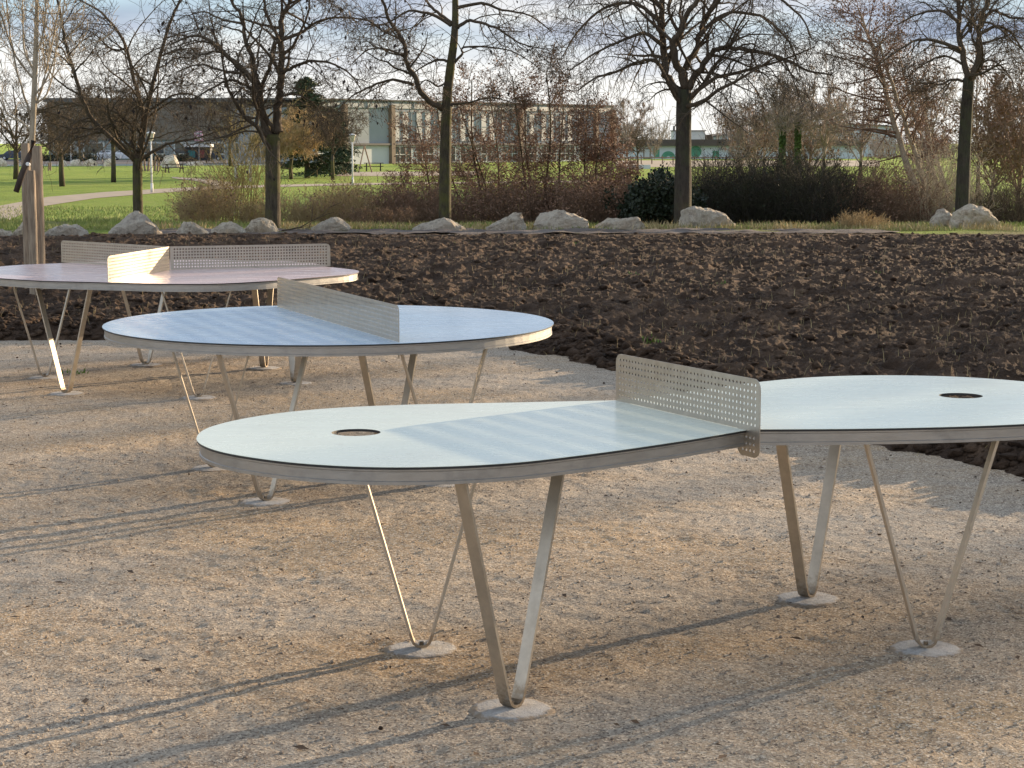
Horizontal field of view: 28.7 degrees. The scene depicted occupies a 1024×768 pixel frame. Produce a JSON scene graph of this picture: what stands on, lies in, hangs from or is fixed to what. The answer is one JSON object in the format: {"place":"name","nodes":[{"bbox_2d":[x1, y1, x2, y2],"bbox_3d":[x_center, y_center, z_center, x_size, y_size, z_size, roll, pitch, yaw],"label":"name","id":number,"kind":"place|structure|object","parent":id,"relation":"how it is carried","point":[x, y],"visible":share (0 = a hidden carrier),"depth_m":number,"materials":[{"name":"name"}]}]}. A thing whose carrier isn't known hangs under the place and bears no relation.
{"place":"outdoors","nodes":[
{"label":"outdoors","id":0,"kind":"place"},
{"bbox_2d":[5,159,237,164],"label":"road","id":1,"kind":"structure","parent":0,"point":[99,161],"depth_m":264.60,"materials":[{"name":"asphalt"}]},
{"bbox_2d":[0,177,576,219],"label":"path","id":2,"kind":"structure","parent":0,"point":[52,200],"depth_m":102.07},
{"bbox_2d":[336,171,473,175],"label":"play area","id":3,"kind":"object","parent":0,"point":[372,174],"visible":0.38,"depth_m":165.68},
{"bbox_2d":[0,204,950,224],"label":"lawn grass","id":4,"kind":"structure","parent":0,"point":[109,214],"depth_m":74.07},
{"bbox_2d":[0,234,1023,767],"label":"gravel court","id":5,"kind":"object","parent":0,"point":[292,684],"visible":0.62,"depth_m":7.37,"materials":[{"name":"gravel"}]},
{"bbox_2d":[0,240,358,400],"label":"table tennis","id":6,"kind":"object","parent":5,"relation":"on","point":[163,272],"visible":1,"depth_m":13.89,"materials":[{"name":"metal"}]},
{"bbox_2d":[102,277,553,506],"bbox_3d":[-0.915,-0.012,10.101,2.250,0.933,2.250,0,7,0],"label":"table tennis","id":7,"kind":"object","parent":5,"relation":"on","point":[291,324],"visible":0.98,"depth_m":9.64,"materials":[{"name":"metal"}]},
{"bbox_2d":[0,358,1023,767],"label":"pebbles","id":8,"kind":"object","parent":5,"relation":"on","point":[184,714],"visible":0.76,"depth_m":6.82,"materials":[{"name":"gravel"}]},
{"bbox_2d":[2,355,1021,767],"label":"leaf litter","id":9,"kind":"object","parent":5,"relation":"on","point":[476,641],"visible":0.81,"depth_m":7.02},
{"bbox_2d":[196,354,1023,721],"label":"table tennis","id":10,"kind":"object","parent":5,"relation":"on","point":[460,446],"visible":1,"depth_m":6.38,"materials":[{"name":"metal"}]},
{"bbox_2d":[0,232,1023,480],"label":"soil","id":11,"kind":"structure","parent":0,"point":[724,343],"depth_m":21.40,"materials":[{"name":"soil"}]},
{"bbox_2d":[0,0,119,169],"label":"young tree","id":12,"kind":"object","parent":11,"relation":"in","point":[35,100],"visible":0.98,"depth_m":21.12,"materials":[{"name":"plant"}]},
{"bbox_2d":[211,221,245,232],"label":"boulder","id":13,"kind":"object","parent":11,"relation":"on","point":[228,227],"visible":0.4,"depth_m":36.51,"materials":[{"name":"stone"}]},
{"bbox_2d":[1,231,1023,455],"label":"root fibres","id":14,"kind":"object","parent":11,"relation":"on","point":[664,302],"visible":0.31,"depth_m":21.02,"materials":[{"name":"plant"}]},
{"bbox_2d":[0,144,1023,234],"bbox_3d":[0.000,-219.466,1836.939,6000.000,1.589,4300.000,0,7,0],"label":"ground","id":15,"kind":"structure","parent":0,"point":[82,179],"depth_m":130.38,"materials":[{"name":"green plant"}]},
{"bbox_2d":[21,143,29,288],"bbox_3d":[-5.124,-1.665,21.153,0.104,1.752,0.102,0,7,0],"label":"tree stake","id":16,"kind":"object","parent":15,"relation":"on","point":[25,148],"visible":0.36,"depth_m":21.09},
{"bbox_2d":[0,68,61,178],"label":"bare tree","id":17,"kind":"object","parent":15,"relation":"on","point":[15,159],"visible":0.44,"depth_m":145.01,"materials":[{"name":"brown plant"}]},
{"bbox_2d":[27,170,37,294],"bbox_3d":[-4.954,-1.467,20.674,0.101,1.475,0.096,0,7,0],"label":"tree stake","id":18,"kind":"object","parent":15,"relation":"on","point":[32,220],"visible":0.64,"depth_m":20.61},
{"bbox_2d":[13,140,35,192],"bbox_3d":[-4.965,-2.216,20.379,0.249,0.537,0.070,-3,8,-26],"label":"tie board","id":19,"kind":"object","parent":18,"relation":"hanging from","point":[22,174],"visible":1,"depth_m":20.35,"materials":[{"name":"brown wood"}]},
{"bbox_2d":[32,146,44,289],"bbox_3d":[-4.935,-1.616,20.857,0.120,1.729,0.122,0,7,0],"label":"tree stake","id":20,"kind":"object","parent":15,"relation":"on","point":[37,163],"visible":0.56,"depth_m":20.78,"materials":[{"name":"wood"}]},
{"bbox_2d":[45,224,88,235],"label":"boulder","id":21,"kind":"object","parent":15,"relation":"on","point":[68,229],"visible":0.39,"depth_m":35.16,"materials":[{"name":"stone"}]},
{"bbox_2d":[17,71,119,185],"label":"bare tree","id":22,"kind":"object","parent":15,"relation":"on","point":[61,173],"visible":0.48,"depth_m":121.45,"materials":[{"name":"brown plant"}]},
{"bbox_2d":[42,151,96,160],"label":"hedge","id":23,"kind":"object","parent":15,"relation":"on","point":[94,157],"visible":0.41,"depth_m":282.86,"materials":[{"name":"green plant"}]},
{"bbox_2d":[53,109,101,160],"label":"bare tree","id":24,"kind":"object","parent":15,"relation":"on","point":[78,138],"visible":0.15,"depth_m":238.90,"materials":[{"name":"brown plant"}]},
{"bbox_2d":[61,62,147,181],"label":"bare tree","id":25,"kind":"object","parent":15,"relation":"on","point":[113,170],"visible":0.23,"depth_m":133.60,"materials":[{"name":"brown plant"}]},
{"bbox_2d":[0,0,248,213],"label":"bare tree","id":26,"kind":"object","parent":15,"relation":"on","point":[137,157],"visible":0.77,"depth_m":44.76,"materials":[{"name":"brown plant"}]},
{"bbox_2d":[108,211,161,233],"bbox_3d":[-6.831,-2.885,36.257,0.999,0.509,0.583,0,7,0],"label":"boulder","id":27,"kind":"object","parent":15,"relation":"on","point":[136,222],"visible":0.64,"depth_m":36.06,"materials":[{"name":"stone"}]},
{"bbox_2d":[103,102,166,172],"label":"bare tree","id":28,"kind":"object","parent":15,"relation":"on","point":[150,123],"visible":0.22,"depth_m":176.24,"materials":[{"name":"brown plant"}]},
{"bbox_2d":[44,98,293,158],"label":"brown wing","id":29,"kind":"structure","parent":15,"relation":"on","point":[163,140],"depth_m":322.39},
{"bbox_2d":[161,154,179,166],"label":"boulder","id":30,"kind":"object","parent":15,"relation":"on","point":[171,160],"visible":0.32,"depth_m":215.46,"materials":[{"name":"stone"}]},
{"bbox_2d":[176,221,208,233],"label":"boulder","id":31,"kind":"object","parent":15,"relation":"on","point":[190,226],"visible":0.62,"depth_m":35.81,"materials":[{"name":"stone"}]},
{"bbox_2d":[184,144,212,160],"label":"kiosk","id":32,"kind":"object","parent":15,"relation":"on","point":[197,150],"visible":0.38,"depth_m":291.43,"materials":[{"name":"white paint"}]},
{"bbox_2d":[159,165,259,223],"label":"bare shrub","id":33,"kind":"object","parent":15,"relation":"on","point":[201,205],"visible":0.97,"depth_m":43.42,"materials":[{"name":"brown plant"}]},
{"bbox_2d":[200,93,254,165],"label":"bare tree","id":34,"kind":"object","parent":15,"relation":"on","point":[228,125],"visible":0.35,"depth_m":222.48,"materials":[{"name":"brown plant"}]},
{"bbox_2d":[187,88,319,221],"bbox_3d":[-5.845,-4.981,45.441,3.093,3.811,4.026,0,7,0],"label":"sapling clump","id":35,"kind":"object","parent":15,"relation":"on","point":[233,165],"visible":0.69,"depth_m":44.91,"materials":[{"name":"plant"}]},
{"bbox_2d":[244,217,278,232],"bbox_3d":[-4.644,-2.889,36.889,0.648,0.366,0.406,2,7,14],"label":"boulder","id":36,"kind":"object","parent":15,"relation":"on","point":[261,224],"visible":0.63,"depth_m":36.75,"materials":[{"name":"stone"}]},
{"bbox_2d":[114,0,422,227],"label":"bare tree","id":37,"kind":"object","parent":15,"relation":"on","point":[254,90],"visible":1,"depth_m":37.59,"materials":[{"name":"brown plant"}]},
{"bbox_2d":[236,186,323,223],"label":"bare shrub","id":38,"kind":"object","parent":15,"relation":"on","point":[296,214],"visible":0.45,"depth_m":43.56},
{"bbox_2d":[247,103,335,178],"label":"bare tree","id":39,"kind":"object","parent":15,"relation":"on","point":[289,145],"visible":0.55,"depth_m":144.58,"materials":[{"name":"brown plant"}]},
{"bbox_2d":[280,76,355,177],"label":"cedar","id":40,"kind":"object","parent":15,"relation":"on","point":[309,169],"visible":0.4,"depth_m":149.93,"materials":[{"name":"green plant"}]},
{"bbox_2d":[287,108,362,175],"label":"evergreen tree","id":41,"kind":"object","parent":15,"relation":"on","point":[345,152],"visible":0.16,"depth_m":160.12,"materials":[{"name":"green plant"}]},
{"bbox_2d":[311,217,350,230],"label":"boulder","id":42,"kind":"object","parent":15,"relation":"on","point":[335,224],"visible":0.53,"depth_m":37.69,"materials":[{"name":"stone"}]},
{"bbox_2d":[281,166,389,223],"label":"bare shrub","id":43,"kind":"object","parent":15,"relation":"on","point":[346,198],"visible":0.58,"depth_m":43.60,"materials":[{"name":"brown plant"}]},
{"bbox_2d":[303,93,369,179],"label":"bare tree","id":44,"kind":"object","parent":15,"relation":"on","point":[338,143],"visible":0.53,"depth_m":141.87,"materials":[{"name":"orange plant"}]},
{"bbox_2d":[339,205,419,223],"bbox_3d":[-2.723,-3.493,41.633,1.775,0.536,1.815,0,7,0],"label":"weed patch","id":45,"kind":"object","parent":15,"relation":"on","point":[354,217],"visible":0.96,"depth_m":41.27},
{"bbox_2d":[359,168,490,223],"bbox_3d":[-2.161,-3.846,46.196,3.591,2.354,5.788,0,7,0],"label":"bare shrub","id":46,"kind":"object","parent":15,"relation":"on","point":[417,202],"visible":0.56,"depth_m":44.66,"materials":[{"name":"brown plant"}]},
{"bbox_2d":[237,98,616,163],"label":"school building","id":47,"kind":"structure","parent":15,"relation":"on","point":[378,143],"depth_m":253.65,"materials":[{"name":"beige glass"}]},
{"bbox_2d":[395,111,411,140],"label":"window","id":48,"kind":"structure","parent":47,"relation":"in","point":[396,112],"depth_m":252.57,"materials":[{"name":"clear glass"}]},
{"bbox_2d":[396,146,411,162],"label":"window","id":49,"kind":"structure","parent":47,"relation":"in","point":[400,149],"depth_m":253.00,"materials":[{"name":"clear glass"}]},
{"bbox_2d":[416,111,433,140],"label":"window","id":50,"kind":"structure","parent":47,"relation":"in","point":[423,114],"depth_m":255.74,"materials":[{"name":"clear glass"}]},
{"bbox_2d":[460,112,476,140],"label":"window","id":51,"kind":"structure","parent":47,"relation":"in","point":[475,122],"depth_m":262.47,"materials":[{"name":"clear glass"}]},
{"bbox_2d":[481,112,497,140],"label":"window","id":52,"kind":"structure","parent":47,"relation":"in","point":[484,126],"depth_m":265.60,"materials":[{"name":"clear glass"}]},
{"bbox_2d":[381,73,491,218],"bbox_3d":[-1.867,-5.206,48.818,3.140,4.837,2.366,3,7,22],"label":"multi stem alder","id":53,"kind":"object","parent":15,"relation":"on","point":[417,149],"visible":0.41,"depth_m":48.95,"materials":[{"name":"brown plant"}]},
{"bbox_2d":[412,217,465,230],"bbox_3d":[-1.376,-2.954,37.542,1.022,0.347,0.631,0,7,0],"label":"boulder","id":54,"kind":"object","parent":15,"relation":"on","point":[441,223],"visible":0.52,"depth_m":37.36,"materials":[{"name":"stone"}]},
{"bbox_2d":[303,0,577,218],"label":"bare tree","id":55,"kind":"object","parent":15,"relation":"on","point":[445,107],"visible":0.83,"depth_m":40.92,"materials":[{"name":"brown plant"}]},
{"bbox_2d":[417,57,541,220],"bbox_3d":[-0.482,-5.248,47.687,2.404,5.018,3.542,6,9,39],"label":"multi stem alder","id":56,"kind":"object","parent":15,"relation":"on","point":[480,139],"visible":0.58,"depth_m":47.20,"materials":[{"name":"brown plant"}]},
{"bbox_2d":[409,159,573,223],"bbox_3d":[-0.330,-4.044,47.681,4.323,2.954,7.299,0,7,0],"label":"bare shrub","id":57,"kind":"object","parent":15,"relation":"on","point":[496,208],"visible":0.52,"depth_m":45.54,"materials":[{"name":"brown plant"}]},
{"bbox_2d":[485,212,526,230],"bbox_3d":[-0.113,-3.039,37.889,0.811,0.428,0.493,0,7,0],"label":"boulder","id":58,"kind":"object","parent":15,"relation":"on","point":[516,219],"visible":0.62,"depth_m":37.71,"materials":[{"name":"stone"}]},
{"bbox_2d":[470,50,572,221],"bbox_3d":[0.348,-5.304,47.020,2.782,5.071,2.973,0,7,0],"label":"multi stem alder","id":59,"kind":"object","parent":15,"relation":"on","point":[520,148],"visible":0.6,"depth_m":46.46,"materials":[{"name":"brown plant"}]},
{"bbox_2d":[492,43,593,222],"bbox_3d":[0.761,-5.451,46.816,2.466,5.008,2.354,0,7,0],"label":"multi stem alder","id":60,"kind":"object","parent":15,"relation":"on","point":[561,134],"visible":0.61,"depth_m":46.55,"materials":[{"name":"brown plant"}]},
{"bbox_2d":[153,219,1023,231],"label":"straw tufts","id":61,"kind":"object","parent":15,"relation":"on","point":[790,225],"visible":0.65,"depth_m":38.30,"materials":[{"name":"plant"}]},
{"bbox_2d":[525,156,655,223],"bbox_3d":[1.923,-3.905,46.131,4.111,2.689,6.492,0,7,0],"label":"bare shrub","id":62,"kind":"object","parent":15,"relation":"on","point":[581,204],"visible":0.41,"depth_m":44.23,"materials":[{"name":"brown plant"}]},
{"bbox_2d":[542,92,639,207],"bbox_3d":[1.768,-4.845,46.935,2.369,3.961,2.102,0,7,0],"label":"multi stem alder","id":63,"kind":"object","parent":15,"relation":"on","point":[610,119],"visible":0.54,"depth_m":46.40,"materials":[{"name":"brown plant"}]},
{"bbox_2d":[581,121,644,220],"bbox_3d":[2.270,-4.633,46.171,1.700,3.027,2.501,-3,8,-25],"label":"multi stem alder","id":64,"kind":"object","parent":15,"relation":"on","point":[630,171],"visible":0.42,"depth_m":46.30,"materials":[{"name":"brown plant"}]},
{"bbox_2d":[598,97,654,163],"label":"bare tree","id":65,"kind":"object","parent":15,"relation":"on","point":[631,125],"visible":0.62,"depth_m":246.60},
{"bbox_2d":[617,118,656,173],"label":"bare tree","id":66,"kind":"object","parent":15,"relation":"on","point":[642,142],"visible":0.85,"depth_m":167.15,"materials":[{"name":"brown plant"}]},
{"bbox_2d":[617,105,675,141],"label":"wood","id":67,"kind":"object","parent":15,"relation":"on","point":[664,129],"visible":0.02,"depth_m":423.24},
{"bbox_2d":[600,161,708,224],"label":"evergreen shrub","id":68,"kind":"object","parent":15,"relation":"on","point":[650,198],"visible":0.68,"depth_m":41.90,"materials":[{"name":"green plant"}]},
{"bbox_2d":[529,0,877,225],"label":"bare tree","id":69,"kind":"object","parent":15,"relation":"on","point":[683,96],"visible":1,"depth_m":38.84,"materials":[{"name":"brown plant"}]},
{"bbox_2d":[678,206,731,227],"bbox_3d":[3.754,-3.213,38.954,1.050,0.524,0.635,0,7,0],"label":"boulder","id":70,"kind":"object","parent":15,"relation":"on","point":[696,215],"visible":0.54,"depth_m":38.69,"materials":[{"name":"stone"}]},
{"bbox_2d":[616,139,859,158],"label":"warehouse","id":71,"kind":"structure","parent":15,"relation":"on","point":[667,149],"depth_m":327.74,"materials":[{"name":"green paint"}]},
{"bbox_2d":[670,126,711,138],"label":"white block","id":72,"kind":"structure","parent":71,"relation":"on","point":[695,133],"depth_m":346.36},
{"bbox_2d":[665,134,814,224],"bbox_3d":[5.197,-4.193,47.139,4.576,3.382,8.827,0,7,0],"label":"bare shrub","id":73,"kind":"object","parent":15,"relation":"on","point":[717,189],"visible":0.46,"depth_m":44.35,"materials":[{"name":"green plant"}]},
{"bbox_2d":[720,140,759,173],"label":"bare tree","id":74,"kind":"object","parent":15,"relation":"on","point":[729,150],"visible":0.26,"depth_m":150.55,"materials":[{"name":"brown plant"}]},
{"bbox_2d":[714,73,793,168],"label":"bare tree","id":75,"kind":"object","parent":15,"relation":"on","point":[738,133],"visible":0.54,"depth_m":118.00,"materials":[{"name":"brown plant"}]},
{"bbox_2d":[736,79,790,166],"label":"bare tree","id":76,"kind":"object","parent":15,"relation":"on","point":[765,151],"visible":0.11,"depth_m":125.50,"materials":[{"name":"brown plant"}]},
{"bbox_2d":[761,73,812,169],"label":"bare tree","id":77,"kind":"object","parent":15,"relation":"on","point":[783,133],"visible":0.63,"depth_m":105.03,"materials":[{"name":"brown plant"}]},
{"bbox_2d":[760,64,816,152],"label":"bare tree","id":78,"kind":"object","parent":15,"relation":"on","point":[774,138],"visible":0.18,"depth_m":118.02,"materials":[{"name":"brown plant"}]},
{"bbox_2d":[770,129,813,168],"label":"tree","id":79,"kind":"object","parent":15,"relation":"on","point":[791,146],"visible":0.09,"depth_m":112.16,"materials":[{"name":"green plant"}]},
{"bbox_2d":[767,69,828,171],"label":"bare tree","id":80,"kind":"object","parent":15,"relation":"on","point":[797,140],"visible":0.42,"depth_m":106.19,"materials":[{"name":"brown plant"}]},
{"bbox_2d":[710,124,895,156],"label":"curved hall","id":81,"kind":"structure","parent":15,"relation":"on","point":[867,151],"depth_m":377.15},
{"bbox_2d":[762,63,861,174],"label":"bare tree","id":82,"kind":"object","parent":15,"relation":"on","point":[792,136],"visible":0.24,"depth_m":112.24,"materials":[{"name":"brown plant"}]},
{"bbox_2d":[728,130,903,225],"bbox_3d":[7.213,-4.325,47.865,5.582,3.518,9.386,0,7,0],"label":"bare shrub","id":83,"kind":"object","parent":15,"relation":"on","point":[807,206],"visible":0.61,"depth_m":44.66,"materials":[{"name":"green plant"}]},
{"bbox_2d":[799,52,862,171],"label":"bare tree","id":84,"kind":"object","parent":15,"relation":"on","point":[826,141],"visible":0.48,"depth_m":108.09,"materials":[{"name":"brown plant"}]},
{"bbox_2d":[821,209,890,228],"bbox_3d":[6.730,-3.129,38.900,1.440,0.607,1.424,2,7,13],"label":"dead stalk heap","id":85,"kind":"object","parent":15,"relation":"on","point":[856,220],"visible":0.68,"depth_m":38.70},
{"bbox_2d":[697,98,1016,157],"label":"wood","id":86,"kind":"object","parent":15,"relation":"on","point":[874,147],"visible":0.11,"depth_m":344.26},
{"bbox_2d":[825,59,899,184],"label":"bare tree","id":87,"kind":"object","parent":15,"relation":"on","point":[860,149],"visible":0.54,"depth_m":105.33,"materials":[{"name":"brown plant"}]},
{"bbox_2d":[807,0,931,219],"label":"leaning alder","id":88,"kind":"object","parent":15,"relation":"on","point":[894,123],"visible":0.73,"depth_m":47.30,"materials":[{"name":"brown plant"}]},
{"bbox_2d":[807,142,955,223],"bbox_3d":[9.089,-4.227,48.065,4.937,3.272,8.208,0,7,0],"label":"bare shrub","id":89,"kind":"object","parent":15,"relation":"on","point":[893,195],"visible":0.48,"depth_m":45.40,"materials":[{"name":"brown plant"}]},
{"bbox_2d":[835,0,956,199],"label":"leaning alder","id":90,"kind":"object","parent":15,"relation":"on","point":[904,118],"visible":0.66,"depth_m":46.82,"materials":[{"name":"brown plant"}]},
{"bbox_2d":[882,47,957,203],"bbox_3d":[10.335,-5.691,50.443,1.863,5.611,2.121,0,7,0],"label":"leaning alder","id":91,"kind":"object","parent":15,"relation":"on","point":[925,104],"visible":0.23,"depth_m":50.46,"materials":[{"name":"brown plant"}]},
{"bbox_2d":[884,30,959,186],"bbox_3d":[10.008,-5.808,49.495,2.240,5.914,2.124,0,7,0],"label":"leaning alder","id":92,"kind":"object","parent":15,"relation":"on","point":[921,136],"visible":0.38,"depth_m":49.16,"materials":[{"name":"brown plant"}]},
{"bbox_2d":[890,41,961,184],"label":"bare tree","id":93,"kind":"object","parent":15,"relation":"on","point":[943,107],"visible":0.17,"depth_m":101.97,"materials":[{"name":"brown plant"}]},
{"bbox_2d":[842,0,1023,210],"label":"bare tree","id":94,"kind":"object","parent":15,"relation":"on","point":[962,196],"visible":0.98,"depth_m":42.63,"materials":[{"name":"brown plant"}]},
{"bbox_2d":[929,208,951,226],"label":"boulder","id":95,"kind":"object","parent":15,"relation":"on","point":[942,216],"visible":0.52,"depth_m":39.92,"materials":[{"name":"stone"}]},
{"bbox_2d":[882,120,1007,222],"bbox_3d":[10.261,-4.448,47.366,3.067,3.602,6.757,1,7,9],"label":"bare shrub","id":96,"kind":"object","parent":15,"relation":"on","point":[951,205],"visible":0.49,"depth_m":45.69,"materials":[{"name":"plant"}]},
{"bbox_2d":[949,204,999,228],"bbox_3d":[9.173,-3.310,39.658,1.013,0.528,0.606,0,7,0],"label":"boulder","id":97,"kind":"object","parent":15,"relation":"on","point":[972,213],"visible":0.65,"depth_m":39.46,"materials":[{"name":"stone"}]},
{"bbox_2d":[932,54,1023,197],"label":"bare tree","id":98,"kind":"object","parent":15,"relation":"on","point":[983,155],"visible":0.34,"depth_m":90.27,"materials":[{"name":"orange plant"}]},
{"bbox_2d":[938,46,1023,194],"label":"bare tree","id":99,"kind":"object","parent":15,"relation":"on","point":[959,101],"visible":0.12,"depth_m":100.29,"materials":[{"name":"brown plant"}]},
{"bbox_2d":[945,153,1023,223],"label":"bare shrub","id":100,"kind":"object","parent":15,"relation":"on","point":[1015,214],"visible":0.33,"depth_m":45.67,"materials":[{"name":"plant"}]},
{"bbox_2d":[963,40,1023,196],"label":"bare tree","id":101,"kind":"object","parent":15,"relation":"on","point":[1017,142],"visible":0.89,"depth_m":86.30,"materials":[{"name":"orange plant"}]},
{"bbox_2d":[973,74,1023,157],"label":"bare tree","id":102,"kind":"object","parent":15,"relation":"on","point":[1008,106],"visible":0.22,"depth_m":92.22,"materials":[{"name":"brown plant"}]},
{"bbox_2d":[0,217,1023,230],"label":"verge grass","id":103,"kind":"structure","parent":0,"point":[102,223],"depth_m":39.58,"materials":[{"name":"plant"}]},
{"bbox_2d":[0,0,1023,143],"label":"sky","id":104,"kind":"structure","parent":0,"point":[126,11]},
{"bbox_2d":[160,228,903,234],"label":"gravel track","id":105,"kind":"structure","parent":0,"point":[469,231],"depth_m":36.97,"materials":[{"name":"gravel"}]},
{"bbox_2d":[533,209,588,229],"bbox_3d":[0.936,-3.097,38.231,1.100,0.473,0.628,0,7,0],"label":"boulder","id":106,"kind":"object","parent":105,"relation":"on","point":[558,219],"visible":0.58,"depth_m":38.00,"materials":[{"name":"stone"}]},
{"bbox_2d":[595,217,644,229],"bbox_3d":[2.069,-3.027,38.228,0.979,0.350,0.582,0,7,0],"label":"boulder","id":107,"kind":"object","parent":105,"relation":"on","point":[623,223],"visible":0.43,"depth_m":38.02,"materials":[{"name":"stone"}]},
{"bbox_2d":[616,160,879,166],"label":"plaza","id":108,"kind":"structure","parent":0,"point":[656,163],"depth_m":264.60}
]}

